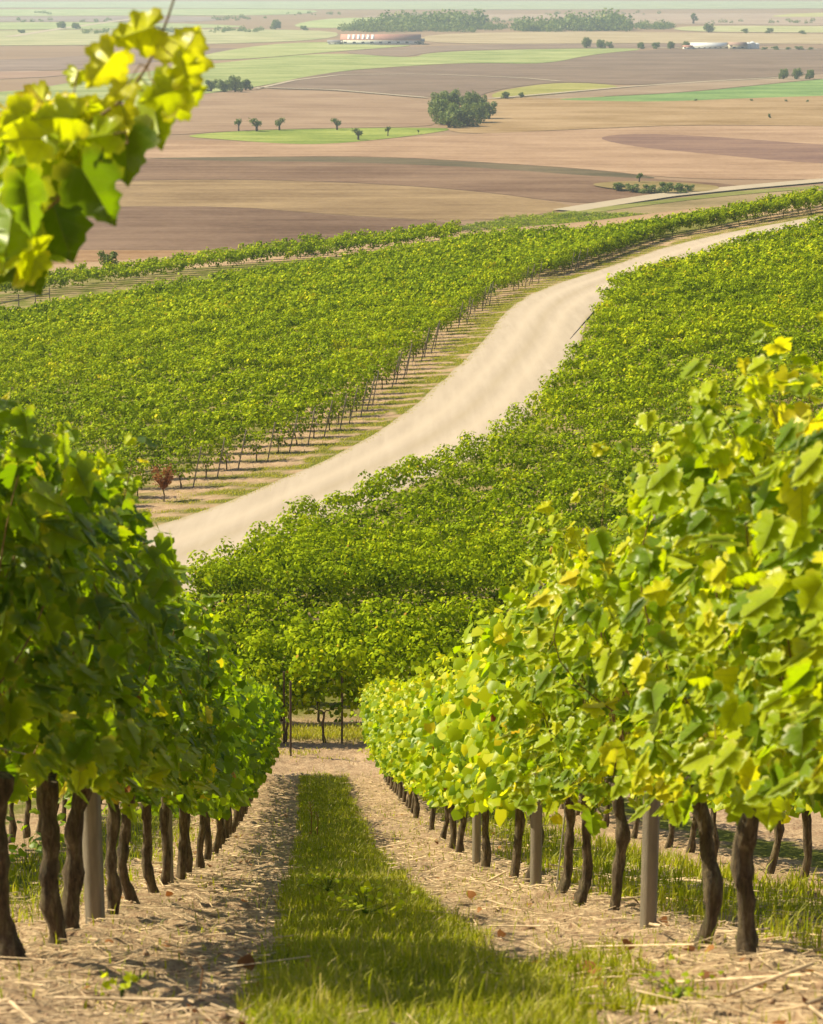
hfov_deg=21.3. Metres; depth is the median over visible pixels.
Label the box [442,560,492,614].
grape vine
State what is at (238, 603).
grape vine
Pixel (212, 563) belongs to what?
grape vine
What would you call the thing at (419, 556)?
grape vine
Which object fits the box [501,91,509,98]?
tree
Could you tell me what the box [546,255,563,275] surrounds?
grape vine
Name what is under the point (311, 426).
trellis end post
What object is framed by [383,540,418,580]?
grape vine
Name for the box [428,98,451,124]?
tree
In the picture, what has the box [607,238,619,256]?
grape vine
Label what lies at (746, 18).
field
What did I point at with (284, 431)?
grape vine
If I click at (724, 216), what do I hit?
grape vine
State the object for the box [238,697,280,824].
grape vine
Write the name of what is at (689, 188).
bush
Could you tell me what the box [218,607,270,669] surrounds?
grape vine
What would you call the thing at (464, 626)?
grape vine
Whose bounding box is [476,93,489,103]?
tree
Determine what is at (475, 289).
grape vine
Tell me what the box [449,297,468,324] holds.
grape vine
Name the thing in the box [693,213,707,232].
grape vine
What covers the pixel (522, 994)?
grass
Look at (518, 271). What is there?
grape vine
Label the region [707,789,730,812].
grape vine
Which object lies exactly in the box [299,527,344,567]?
grape vine
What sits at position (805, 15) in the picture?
field
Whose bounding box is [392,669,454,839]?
grape vine
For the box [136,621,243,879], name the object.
grape vine
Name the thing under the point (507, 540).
grape vine
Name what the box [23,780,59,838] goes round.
grape vine
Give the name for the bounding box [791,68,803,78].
tree
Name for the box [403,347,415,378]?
trellis end post
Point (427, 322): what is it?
grape vine
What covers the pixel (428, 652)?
grape vine
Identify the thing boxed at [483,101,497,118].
tree
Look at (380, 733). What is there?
grape vine
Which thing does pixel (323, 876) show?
weed
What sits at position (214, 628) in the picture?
grape vine
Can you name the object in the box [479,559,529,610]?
grape vine
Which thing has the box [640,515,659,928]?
trellis post
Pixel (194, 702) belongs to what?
grape vine
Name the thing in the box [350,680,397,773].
grape vine
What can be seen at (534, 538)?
grape vine
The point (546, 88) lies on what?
field
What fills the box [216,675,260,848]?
grape vine
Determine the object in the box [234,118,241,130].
tree
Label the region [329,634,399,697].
grape vine
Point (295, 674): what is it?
grape vine
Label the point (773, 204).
grape vine
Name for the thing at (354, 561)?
grape vine
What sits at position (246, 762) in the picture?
grape vine
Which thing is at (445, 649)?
grape vine
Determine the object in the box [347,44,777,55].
field
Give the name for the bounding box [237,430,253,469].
trellis end post
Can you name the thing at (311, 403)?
grape vine
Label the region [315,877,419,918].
weed
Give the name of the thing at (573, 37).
field
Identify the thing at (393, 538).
grape vine
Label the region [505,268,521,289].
grape vine
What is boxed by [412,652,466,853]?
grape vine
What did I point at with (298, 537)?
grape vine
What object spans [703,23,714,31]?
tree
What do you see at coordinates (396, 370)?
trellis end post
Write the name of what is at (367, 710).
grape vine
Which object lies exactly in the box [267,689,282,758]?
grape vine
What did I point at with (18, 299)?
wooden fence
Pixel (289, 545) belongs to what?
grape vine
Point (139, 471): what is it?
grape vine
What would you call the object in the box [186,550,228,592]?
grape vine
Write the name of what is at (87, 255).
field
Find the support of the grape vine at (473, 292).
on the ground at (354, 766)
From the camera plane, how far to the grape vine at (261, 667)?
46.39 m
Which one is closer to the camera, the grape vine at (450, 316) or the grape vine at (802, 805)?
the grape vine at (802, 805)
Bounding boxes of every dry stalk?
[194,955,203,993]
[308,800,313,834]
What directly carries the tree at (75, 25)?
on the ground at (354, 766)
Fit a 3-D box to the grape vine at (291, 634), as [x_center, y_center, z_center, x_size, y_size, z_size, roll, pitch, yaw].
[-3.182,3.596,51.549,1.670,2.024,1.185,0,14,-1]
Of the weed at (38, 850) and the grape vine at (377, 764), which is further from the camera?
the grape vine at (377, 764)
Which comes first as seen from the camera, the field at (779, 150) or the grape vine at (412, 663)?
the grape vine at (412, 663)
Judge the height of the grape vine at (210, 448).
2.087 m
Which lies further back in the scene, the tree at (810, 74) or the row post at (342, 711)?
the tree at (810, 74)
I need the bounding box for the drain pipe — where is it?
[570,312,593,338]
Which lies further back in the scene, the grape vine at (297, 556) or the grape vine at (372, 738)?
the grape vine at (297, 556)
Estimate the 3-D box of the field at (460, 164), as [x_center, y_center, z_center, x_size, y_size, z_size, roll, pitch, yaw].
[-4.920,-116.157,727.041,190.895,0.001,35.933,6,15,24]
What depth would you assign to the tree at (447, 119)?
889.94 m
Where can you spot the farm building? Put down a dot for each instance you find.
(737, 45)
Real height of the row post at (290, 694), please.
1.600 m
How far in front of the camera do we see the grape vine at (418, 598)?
56.23 m
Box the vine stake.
[556,814,564,887]
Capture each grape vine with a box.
[0,0,214,296]
[0,387,175,959]
[0,404,177,944]
[0,446,201,931]
[8,780,35,842]
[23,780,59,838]
[31,528,224,915]
[36,799,40,832]
[60,795,66,822]
[63,589,219,903]
[101,591,228,893]
[125,454,152,495]
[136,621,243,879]
[154,612,248,875]
[156,626,236,884]
[168,446,197,487]
[173,648,252,868]
[182,564,227,610]
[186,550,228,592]
[188,438,222,478]
[189,557,236,599]
[193,594,241,628]
[195,617,229,646]
[196,612,239,645]
[204,681,258,860]
[206,536,247,586]
[207,430,241,469]
[208,629,276,682]
[212,689,259,855]
[214,557,263,617]
[215,590,275,640]
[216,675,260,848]
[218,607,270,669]
[222,676,267,844]
[223,545,265,588]
[223,652,274,683]
[224,690,266,840]
[226,668,273,836]
[227,553,274,602]
[227,622,272,675]
[230,670,266,832]
[233,692,271,825]
[234,534,284,579]
[235,532,273,560]
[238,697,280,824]
[240,691,270,821]
[241,624,308,687]
[242,425,272,460]
[242,692,271,816]
[245,701,274,806]
[245,719,272,813]
[247,630,313,721]
[247,674,276,802]
[249,592,304,638]
[251,562,305,616]
[251,688,276,802]
[252,655,320,741]
[253,544,302,588]
[253,693,281,798]
[254,610,304,658]
[257,681,280,731]
[257,682,284,757]
[257,686,279,757]
[259,685,280,767]
[260,549,314,596]
[264,412,291,452]
[266,688,288,749]
[267,533,309,558]
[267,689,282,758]
[272,534,318,582]
[283,604,349,661]
[283,632,354,721]
[284,404,310,444]
[284,620,347,701]
[287,564,342,613]
[288,544,338,593]
[288,643,362,742]
[289,597,345,641]
[299,398,327,437]
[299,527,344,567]
[301,557,350,603]
[310,541,355,574]
[315,395,344,430]
[323,597,386,633]
[324,388,352,423]
[324,561,379,621]
[326,544,375,589]
[328,606,387,649]
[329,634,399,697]
[330,617,395,691]
[331,644,398,717]
[335,533,378,558]
[337,546,389,597]
[339,382,366,414]
[342,538,388,584]
[343,375,369,410]
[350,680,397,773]
[352,367,375,403]
[357,681,399,781]
[358,674,398,784]
[359,592,414,637]
[359,676,407,778]
[363,606,425,667]
[364,541,412,587]
[364,679,403,793]
[365,690,398,794]
[366,555,418,613]
[366,679,393,788]
[366,696,394,791]
[368,532,413,576]
[368,679,433,813]
[369,356,394,388]
[369,615,434,680]
[369,680,406,804]
[372,684,412,810]
[372,694,412,807]
[373,681,402,799]
[374,349,397,383]
[375,629,436,682]
[376,553,425,601]
[380,692,419,818]
[382,347,406,373]
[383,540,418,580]
[385,651,457,829]
[387,341,411,366]
[391,648,446,681]
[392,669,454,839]
[395,589,454,640]
[399,603,461,667]
[402,546,443,590]
[404,329,423,360]
[404,529,442,558]
[404,624,463,666]
[405,563,456,616]
[407,326,425,356]
[408,695,466,848]
[412,545,459,595]
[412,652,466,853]
[414,324,434,352]
[415,320,437,348]
[417,532,456,582]
[417,635,474,674]
[421,649,478,681]
[433,649,514,870]
[434,593,494,644]
[436,599,494,660]
[439,527,478,560]
[440,306,456,330]
[441,540,481,586]
[442,303,462,328]
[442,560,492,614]
[444,533,493,569]
[447,622,480,659]
[447,627,562,878]
[447,638,479,662]
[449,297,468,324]
[449,546,496,600]
[450,294,468,321]
[461,594,578,883]
[464,289,480,313]
[465,285,483,310]
[466,527,513,567]
[467,542,518,585]
[474,600,507,618]
[475,282,492,305]
[475,284,485,308]
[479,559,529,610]
[482,531,525,567]
[482,556,623,893]
[483,551,532,591]
[494,500,672,905]
[495,602,508,618]
[504,524,547,558]
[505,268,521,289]
[509,543,549,587]
[510,439,673,909]
[513,265,526,287]
[513,265,531,285]
[515,559,558,599]
[517,532,563,565]
[524,260,539,283]
[524,422,815,948]
[525,547,560,586]
[538,520,574,550]
[545,542,586,559]
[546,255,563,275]
[557,252,573,272]
[563,252,576,270]
[572,310,822,955]
[573,245,586,268]
[591,240,606,261]
[591,528,623,551]
[599,239,614,255]
[603,803,610,826]
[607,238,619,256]
[608,520,632,539]
[616,234,628,250]
[629,788,674,805]
[631,797,639,838]
[637,794,674,848]
[647,225,659,239]
[653,221,666,239]
[661,794,707,852]
[665,219,678,237]
[683,780,719,859]
[691,398,822,829]
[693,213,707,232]
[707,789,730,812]
[714,210,727,228]
[725,792,800,873]
[733,207,747,225]
[749,203,761,222]
[764,201,777,219]
[777,200,790,217]
[781,788,820,878]
[791,196,805,214]
[795,750,822,817]
[803,196,817,209]
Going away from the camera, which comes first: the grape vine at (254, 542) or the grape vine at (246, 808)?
the grape vine at (246, 808)
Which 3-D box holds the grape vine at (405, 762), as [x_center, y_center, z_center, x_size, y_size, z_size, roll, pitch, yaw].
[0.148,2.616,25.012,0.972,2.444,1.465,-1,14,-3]
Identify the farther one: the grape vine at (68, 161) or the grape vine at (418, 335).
the grape vine at (418, 335)
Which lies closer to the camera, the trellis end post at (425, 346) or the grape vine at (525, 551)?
the grape vine at (525, 551)
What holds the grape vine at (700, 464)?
on the ground at (354, 766)
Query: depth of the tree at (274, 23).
2396.07 m
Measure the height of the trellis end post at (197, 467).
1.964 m
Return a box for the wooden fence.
[0,288,49,306]
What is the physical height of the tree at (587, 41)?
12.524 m
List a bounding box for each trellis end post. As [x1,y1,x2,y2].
[192,447,209,486]
[217,438,233,477]
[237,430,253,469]
[267,422,283,460]
[289,415,304,452]
[307,407,322,444]
[324,400,338,436]
[339,394,354,429]
[349,388,363,422]
[360,382,374,416]
[366,376,380,410]
[372,371,385,404]
[391,356,404,387]
[395,352,408,383]
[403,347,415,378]
[406,343,418,373]
[421,331,433,360]
[431,324,442,351]
[434,320,445,348]
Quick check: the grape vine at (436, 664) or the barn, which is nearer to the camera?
the grape vine at (436, 664)
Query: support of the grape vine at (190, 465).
on the ground at (354, 766)
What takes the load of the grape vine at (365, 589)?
on the ground at (354, 766)
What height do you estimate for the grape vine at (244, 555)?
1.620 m
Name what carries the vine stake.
on the ground at (354, 766)
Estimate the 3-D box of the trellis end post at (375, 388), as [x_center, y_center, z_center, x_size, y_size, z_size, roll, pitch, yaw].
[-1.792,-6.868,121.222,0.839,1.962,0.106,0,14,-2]
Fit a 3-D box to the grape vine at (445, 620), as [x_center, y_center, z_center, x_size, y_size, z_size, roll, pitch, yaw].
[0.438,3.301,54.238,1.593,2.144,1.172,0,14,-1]
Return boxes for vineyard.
[0,185,822,605]
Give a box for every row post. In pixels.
[283,671,284,742]
[289,681,291,755]
[341,671,342,742]
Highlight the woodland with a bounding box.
[16,8,814,33]
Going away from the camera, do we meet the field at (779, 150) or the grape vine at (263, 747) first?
the grape vine at (263, 747)
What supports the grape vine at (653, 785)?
on the ground at (354, 766)
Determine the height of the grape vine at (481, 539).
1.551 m
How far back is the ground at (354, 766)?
30.97 m
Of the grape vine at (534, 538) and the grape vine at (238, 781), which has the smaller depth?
the grape vine at (238, 781)
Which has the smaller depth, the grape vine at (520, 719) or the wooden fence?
the grape vine at (520, 719)
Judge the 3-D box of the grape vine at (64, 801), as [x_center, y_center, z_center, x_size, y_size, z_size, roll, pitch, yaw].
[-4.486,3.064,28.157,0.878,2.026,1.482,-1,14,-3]
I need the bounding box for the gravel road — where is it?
[145,215,821,595]
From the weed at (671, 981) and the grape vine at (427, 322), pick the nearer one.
the weed at (671, 981)
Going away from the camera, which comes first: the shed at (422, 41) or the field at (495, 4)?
the shed at (422, 41)
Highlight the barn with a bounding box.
[340,34,420,44]
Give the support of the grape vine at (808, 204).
on the ground at (354, 766)
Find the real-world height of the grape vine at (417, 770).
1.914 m
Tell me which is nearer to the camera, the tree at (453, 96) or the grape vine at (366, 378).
the grape vine at (366, 378)
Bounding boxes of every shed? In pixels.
[327,40,343,43]
[417,38,424,44]
[690,43,727,48]
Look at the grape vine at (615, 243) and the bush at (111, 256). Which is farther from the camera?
the bush at (111, 256)
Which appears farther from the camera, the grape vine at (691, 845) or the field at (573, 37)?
the field at (573, 37)
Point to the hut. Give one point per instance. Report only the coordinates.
(687, 46)
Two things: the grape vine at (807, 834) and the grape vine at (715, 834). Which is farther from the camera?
the grape vine at (715, 834)
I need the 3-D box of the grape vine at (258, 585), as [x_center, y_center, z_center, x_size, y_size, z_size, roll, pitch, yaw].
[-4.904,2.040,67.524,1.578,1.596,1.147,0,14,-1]
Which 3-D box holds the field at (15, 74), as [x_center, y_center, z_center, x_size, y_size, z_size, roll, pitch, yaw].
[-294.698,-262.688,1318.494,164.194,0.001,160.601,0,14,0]
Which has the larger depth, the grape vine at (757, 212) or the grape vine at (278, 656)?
the grape vine at (757, 212)
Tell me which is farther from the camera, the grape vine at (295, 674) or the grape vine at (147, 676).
the grape vine at (295, 674)
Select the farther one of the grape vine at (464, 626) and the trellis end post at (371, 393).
the trellis end post at (371, 393)
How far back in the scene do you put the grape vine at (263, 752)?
25.43 m
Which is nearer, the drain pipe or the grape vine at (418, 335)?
the grape vine at (418, 335)
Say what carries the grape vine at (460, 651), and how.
on the ground at (354, 766)
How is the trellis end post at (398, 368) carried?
on the ground at (354, 766)
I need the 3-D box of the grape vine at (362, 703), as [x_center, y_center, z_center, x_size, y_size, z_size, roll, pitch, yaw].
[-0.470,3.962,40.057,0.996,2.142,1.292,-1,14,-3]
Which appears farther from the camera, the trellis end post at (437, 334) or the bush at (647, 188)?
the bush at (647, 188)
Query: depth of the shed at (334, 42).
1902.82 m
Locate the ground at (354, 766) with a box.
[0,0,822,1023]
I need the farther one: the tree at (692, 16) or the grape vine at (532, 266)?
the tree at (692, 16)
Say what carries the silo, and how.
on the ground at (354, 766)
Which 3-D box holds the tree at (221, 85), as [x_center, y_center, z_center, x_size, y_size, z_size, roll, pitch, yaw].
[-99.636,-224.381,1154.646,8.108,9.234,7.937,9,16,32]
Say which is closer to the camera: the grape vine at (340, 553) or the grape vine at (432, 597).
the grape vine at (432, 597)
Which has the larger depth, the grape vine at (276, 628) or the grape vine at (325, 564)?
the grape vine at (325, 564)
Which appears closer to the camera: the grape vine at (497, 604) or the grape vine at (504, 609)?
the grape vine at (504, 609)
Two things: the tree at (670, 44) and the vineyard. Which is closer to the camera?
the vineyard
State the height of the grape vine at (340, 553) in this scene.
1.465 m
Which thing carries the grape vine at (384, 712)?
on the ground at (354, 766)
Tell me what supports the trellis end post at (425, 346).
on the ground at (354, 766)
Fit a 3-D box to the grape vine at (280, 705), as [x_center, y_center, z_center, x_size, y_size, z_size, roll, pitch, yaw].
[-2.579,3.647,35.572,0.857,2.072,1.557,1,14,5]
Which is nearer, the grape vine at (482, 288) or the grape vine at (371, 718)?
the grape vine at (371, 718)
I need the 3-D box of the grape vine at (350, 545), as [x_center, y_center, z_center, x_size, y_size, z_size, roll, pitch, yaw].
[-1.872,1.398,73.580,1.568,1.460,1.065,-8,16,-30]
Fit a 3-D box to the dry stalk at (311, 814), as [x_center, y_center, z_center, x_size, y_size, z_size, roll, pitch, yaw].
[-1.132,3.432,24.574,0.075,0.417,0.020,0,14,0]
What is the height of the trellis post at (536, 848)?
1.980 m
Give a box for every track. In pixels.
[4,19,129,36]
[256,74,558,88]
[261,87,426,97]
[491,77,777,98]
[555,178,822,210]
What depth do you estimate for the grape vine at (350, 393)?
117.26 m
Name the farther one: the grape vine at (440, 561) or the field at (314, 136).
the field at (314, 136)
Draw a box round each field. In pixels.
[0,1,822,8]
[0,9,317,15]
[0,16,221,21]
[0,22,239,29]
[0,29,337,44]
[0,48,236,71]
[0,48,638,110]
[0,71,63,78]
[52,250,240,263]
[79,206,462,249]
[115,180,571,219]
[133,159,737,202]
[144,125,822,179]
[161,157,653,177]
[171,90,435,133]
[190,128,448,143]
[205,42,409,59]
[269,48,822,96]
[295,18,389,27]
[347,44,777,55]
[361,13,822,24]
[421,32,822,43]
[445,96,822,132]
[492,83,616,97]
[533,74,822,97]
[552,185,822,214]
[553,188,822,223]
[560,79,822,100]
[593,181,718,192]
[602,134,822,162]
[674,26,822,32]
[774,13,822,16]
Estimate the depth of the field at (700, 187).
647.07 m
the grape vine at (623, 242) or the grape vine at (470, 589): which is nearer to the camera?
the grape vine at (470, 589)
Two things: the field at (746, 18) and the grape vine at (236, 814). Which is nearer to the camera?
the grape vine at (236, 814)
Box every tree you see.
[56,21,65,27]
[71,22,80,28]
[205,79,217,90]
[215,79,228,91]
[227,74,242,91]
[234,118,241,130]
[240,79,253,89]
[249,118,261,130]
[271,19,280,28]
[275,117,284,129]
[330,118,340,129]
[350,128,362,139]
[427,90,449,112]
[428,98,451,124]
[437,111,462,127]
[442,88,461,105]
[444,102,474,125]
[458,90,480,109]
[461,112,480,125]
[466,101,487,122]
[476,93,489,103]
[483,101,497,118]
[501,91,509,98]
[581,37,591,47]
[596,39,605,47]
[606,41,613,47]
[636,173,642,181]
[637,42,644,48]
[651,42,659,48]
[667,41,675,48]
[690,13,698,23]
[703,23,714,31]
[764,28,773,32]
[778,68,788,78]
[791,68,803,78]
[805,69,814,78]
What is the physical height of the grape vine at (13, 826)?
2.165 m
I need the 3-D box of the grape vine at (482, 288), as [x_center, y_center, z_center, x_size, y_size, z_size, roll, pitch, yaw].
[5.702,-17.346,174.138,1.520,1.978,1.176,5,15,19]
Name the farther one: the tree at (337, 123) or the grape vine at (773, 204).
the tree at (337, 123)
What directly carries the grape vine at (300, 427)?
on the ground at (354, 766)
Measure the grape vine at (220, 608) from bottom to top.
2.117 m
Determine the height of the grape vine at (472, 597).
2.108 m
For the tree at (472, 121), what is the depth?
897.58 m
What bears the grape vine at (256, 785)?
on the ground at (354, 766)
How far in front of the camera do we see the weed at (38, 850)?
16.51 m
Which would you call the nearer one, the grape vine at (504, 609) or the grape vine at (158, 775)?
the grape vine at (158, 775)
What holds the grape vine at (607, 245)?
on the ground at (354, 766)
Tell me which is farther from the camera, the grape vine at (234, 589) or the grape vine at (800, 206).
the grape vine at (800, 206)
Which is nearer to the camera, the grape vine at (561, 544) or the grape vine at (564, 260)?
the grape vine at (561, 544)
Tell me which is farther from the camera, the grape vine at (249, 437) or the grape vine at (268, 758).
the grape vine at (249, 437)
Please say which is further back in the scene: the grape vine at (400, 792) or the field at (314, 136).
the field at (314, 136)
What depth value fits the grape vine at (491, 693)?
13.61 m
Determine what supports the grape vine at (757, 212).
on the ground at (354, 766)
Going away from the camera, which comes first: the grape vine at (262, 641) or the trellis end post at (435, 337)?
the grape vine at (262, 641)
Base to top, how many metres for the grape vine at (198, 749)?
2.101 m
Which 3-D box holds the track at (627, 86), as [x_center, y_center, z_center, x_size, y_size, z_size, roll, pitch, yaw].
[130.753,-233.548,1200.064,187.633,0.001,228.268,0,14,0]
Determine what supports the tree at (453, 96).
on the ground at (354, 766)
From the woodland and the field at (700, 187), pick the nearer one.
the field at (700, 187)
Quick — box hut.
[682,45,692,48]
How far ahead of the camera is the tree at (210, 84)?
1158.03 m
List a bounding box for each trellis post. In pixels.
[82,792,104,923]
[168,809,173,883]
[472,801,480,863]
[530,583,545,888]
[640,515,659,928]
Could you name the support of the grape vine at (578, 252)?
on the ground at (354, 766)
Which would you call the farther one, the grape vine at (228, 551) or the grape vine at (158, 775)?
the grape vine at (228, 551)
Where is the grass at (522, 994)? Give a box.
[0,210,822,1023]
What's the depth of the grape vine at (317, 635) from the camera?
51.38 m
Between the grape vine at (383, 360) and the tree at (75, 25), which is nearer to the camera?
the grape vine at (383, 360)
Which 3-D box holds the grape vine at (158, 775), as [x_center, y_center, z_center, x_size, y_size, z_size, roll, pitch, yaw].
[-1.302,0.928,9.761,0.942,1.998,1.433,-1,14,-3]
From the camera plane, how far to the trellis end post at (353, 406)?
115.17 m
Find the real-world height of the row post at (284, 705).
1.601 m
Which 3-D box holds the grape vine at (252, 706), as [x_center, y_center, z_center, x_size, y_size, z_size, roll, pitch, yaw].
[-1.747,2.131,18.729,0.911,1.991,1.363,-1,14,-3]
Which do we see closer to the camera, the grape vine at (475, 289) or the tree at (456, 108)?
the grape vine at (475, 289)
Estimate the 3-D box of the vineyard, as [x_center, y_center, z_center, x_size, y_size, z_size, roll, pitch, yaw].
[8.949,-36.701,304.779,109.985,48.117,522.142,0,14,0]
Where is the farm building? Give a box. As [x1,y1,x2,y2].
[727,42,746,48]
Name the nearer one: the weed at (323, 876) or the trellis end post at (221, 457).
the weed at (323, 876)
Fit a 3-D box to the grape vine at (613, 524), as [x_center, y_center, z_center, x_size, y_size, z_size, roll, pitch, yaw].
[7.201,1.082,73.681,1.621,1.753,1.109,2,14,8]
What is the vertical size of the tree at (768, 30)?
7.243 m
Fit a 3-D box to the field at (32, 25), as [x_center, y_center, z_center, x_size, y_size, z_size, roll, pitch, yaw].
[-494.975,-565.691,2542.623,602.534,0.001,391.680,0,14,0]
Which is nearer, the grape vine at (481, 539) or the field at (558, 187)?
the grape vine at (481, 539)
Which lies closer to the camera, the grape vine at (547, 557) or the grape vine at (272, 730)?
the grape vine at (272, 730)
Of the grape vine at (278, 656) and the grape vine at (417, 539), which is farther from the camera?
the grape vine at (417, 539)
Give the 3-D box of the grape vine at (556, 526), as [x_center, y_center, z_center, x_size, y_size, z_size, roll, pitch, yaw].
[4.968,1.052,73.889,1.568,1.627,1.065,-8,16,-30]
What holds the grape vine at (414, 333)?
on the ground at (354, 766)
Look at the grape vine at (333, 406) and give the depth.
113.10 m
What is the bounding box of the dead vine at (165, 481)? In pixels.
[149,463,175,501]
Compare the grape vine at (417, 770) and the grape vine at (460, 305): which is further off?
the grape vine at (460, 305)
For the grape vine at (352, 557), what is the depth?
69.19 m
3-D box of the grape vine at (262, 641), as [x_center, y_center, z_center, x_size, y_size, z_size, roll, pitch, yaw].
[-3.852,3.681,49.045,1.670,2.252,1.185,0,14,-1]
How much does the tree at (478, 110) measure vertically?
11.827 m
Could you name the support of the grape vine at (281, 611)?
on the ground at (354, 766)
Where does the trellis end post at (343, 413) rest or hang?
on the ground at (354, 766)
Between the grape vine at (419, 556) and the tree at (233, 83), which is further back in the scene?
the tree at (233, 83)
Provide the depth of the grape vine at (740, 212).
229.46 m
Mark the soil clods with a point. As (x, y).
(224, 1015)
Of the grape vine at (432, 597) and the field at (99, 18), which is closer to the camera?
the grape vine at (432, 597)
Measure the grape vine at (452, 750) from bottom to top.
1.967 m
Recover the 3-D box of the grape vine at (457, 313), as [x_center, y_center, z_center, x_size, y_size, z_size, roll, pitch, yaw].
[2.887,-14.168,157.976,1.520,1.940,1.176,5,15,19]
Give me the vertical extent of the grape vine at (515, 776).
2.191 m
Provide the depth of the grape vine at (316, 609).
56.08 m
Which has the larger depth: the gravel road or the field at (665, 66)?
the field at (665, 66)
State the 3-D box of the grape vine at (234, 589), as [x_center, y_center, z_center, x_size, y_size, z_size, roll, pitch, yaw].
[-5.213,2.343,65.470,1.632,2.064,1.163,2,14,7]
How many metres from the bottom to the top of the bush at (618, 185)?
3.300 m
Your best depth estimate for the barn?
1903.03 m
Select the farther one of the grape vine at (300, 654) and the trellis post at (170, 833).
the grape vine at (300, 654)
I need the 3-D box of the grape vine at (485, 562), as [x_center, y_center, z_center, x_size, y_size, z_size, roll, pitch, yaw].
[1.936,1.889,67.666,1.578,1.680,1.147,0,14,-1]
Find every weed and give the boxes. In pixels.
[6,801,106,870]
[99,969,146,997]
[297,858,358,893]
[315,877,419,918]
[638,954,722,997]
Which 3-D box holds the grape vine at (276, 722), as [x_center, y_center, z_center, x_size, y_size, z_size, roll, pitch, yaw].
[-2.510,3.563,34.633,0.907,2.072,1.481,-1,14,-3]
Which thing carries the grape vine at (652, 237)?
on the ground at (354, 766)
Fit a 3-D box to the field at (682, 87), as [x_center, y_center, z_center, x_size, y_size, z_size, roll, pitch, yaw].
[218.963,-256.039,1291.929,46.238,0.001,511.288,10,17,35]
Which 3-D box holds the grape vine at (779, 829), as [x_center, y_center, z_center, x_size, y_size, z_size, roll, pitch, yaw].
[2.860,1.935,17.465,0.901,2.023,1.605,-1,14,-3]
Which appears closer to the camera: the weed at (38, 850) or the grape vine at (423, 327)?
the weed at (38, 850)
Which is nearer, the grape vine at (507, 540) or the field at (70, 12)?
the grape vine at (507, 540)
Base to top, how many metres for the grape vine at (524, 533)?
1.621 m
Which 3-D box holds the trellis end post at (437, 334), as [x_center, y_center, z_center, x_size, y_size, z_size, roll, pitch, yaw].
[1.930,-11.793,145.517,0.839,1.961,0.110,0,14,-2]
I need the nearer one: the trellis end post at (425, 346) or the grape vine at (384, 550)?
the grape vine at (384, 550)
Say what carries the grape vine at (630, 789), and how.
on the ground at (354, 766)
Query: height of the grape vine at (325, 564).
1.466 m
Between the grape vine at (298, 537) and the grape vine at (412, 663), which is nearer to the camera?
the grape vine at (412, 663)
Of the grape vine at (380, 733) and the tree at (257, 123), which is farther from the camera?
the tree at (257, 123)
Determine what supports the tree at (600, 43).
on the ground at (354, 766)
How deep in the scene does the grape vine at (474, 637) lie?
51.66 m
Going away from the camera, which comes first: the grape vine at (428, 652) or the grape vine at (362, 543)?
the grape vine at (428, 652)
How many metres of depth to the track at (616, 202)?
618.25 m
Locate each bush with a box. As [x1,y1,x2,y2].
[97,250,118,266]
[612,182,625,190]
[624,183,641,191]
[638,184,655,193]
[654,182,673,192]
[672,183,687,192]
[684,184,694,191]
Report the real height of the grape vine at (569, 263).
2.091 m
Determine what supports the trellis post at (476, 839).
on the ground at (354, 766)
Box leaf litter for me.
[82,814,814,1023]
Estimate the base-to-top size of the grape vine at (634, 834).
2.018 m
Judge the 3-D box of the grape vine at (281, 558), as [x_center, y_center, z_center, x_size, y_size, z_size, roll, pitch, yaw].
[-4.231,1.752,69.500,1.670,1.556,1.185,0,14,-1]
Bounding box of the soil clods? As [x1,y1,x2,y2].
[6,780,822,1023]
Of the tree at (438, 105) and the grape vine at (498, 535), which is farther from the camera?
the tree at (438, 105)
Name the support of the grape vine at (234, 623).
on the ground at (354, 766)
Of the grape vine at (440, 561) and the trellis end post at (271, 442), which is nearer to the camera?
the grape vine at (440, 561)
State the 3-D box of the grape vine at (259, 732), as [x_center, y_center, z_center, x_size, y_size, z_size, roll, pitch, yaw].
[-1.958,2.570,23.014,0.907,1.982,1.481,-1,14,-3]
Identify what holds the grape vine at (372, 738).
on the ground at (354, 766)
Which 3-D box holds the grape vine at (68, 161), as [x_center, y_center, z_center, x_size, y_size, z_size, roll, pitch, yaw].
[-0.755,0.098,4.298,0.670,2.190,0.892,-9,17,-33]
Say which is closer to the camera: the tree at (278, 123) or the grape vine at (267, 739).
the grape vine at (267, 739)
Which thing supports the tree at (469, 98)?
on the ground at (354, 766)
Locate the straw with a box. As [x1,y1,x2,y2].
[0,775,822,1023]
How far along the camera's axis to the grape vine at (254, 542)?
73.59 m
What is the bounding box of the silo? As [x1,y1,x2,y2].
[750,41,754,48]
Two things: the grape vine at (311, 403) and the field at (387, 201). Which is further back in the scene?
the field at (387, 201)
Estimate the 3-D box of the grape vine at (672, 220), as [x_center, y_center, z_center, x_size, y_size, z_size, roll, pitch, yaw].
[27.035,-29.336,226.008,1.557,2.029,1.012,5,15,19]
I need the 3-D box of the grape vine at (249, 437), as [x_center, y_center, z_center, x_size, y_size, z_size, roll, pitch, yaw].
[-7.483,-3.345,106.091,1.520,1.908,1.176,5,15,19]
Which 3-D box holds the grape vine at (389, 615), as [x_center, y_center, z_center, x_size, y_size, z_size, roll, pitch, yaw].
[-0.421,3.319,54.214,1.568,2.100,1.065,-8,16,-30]
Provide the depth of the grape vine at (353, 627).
51.35 m
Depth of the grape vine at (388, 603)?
56.12 m
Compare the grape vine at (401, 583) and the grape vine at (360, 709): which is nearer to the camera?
the grape vine at (360, 709)

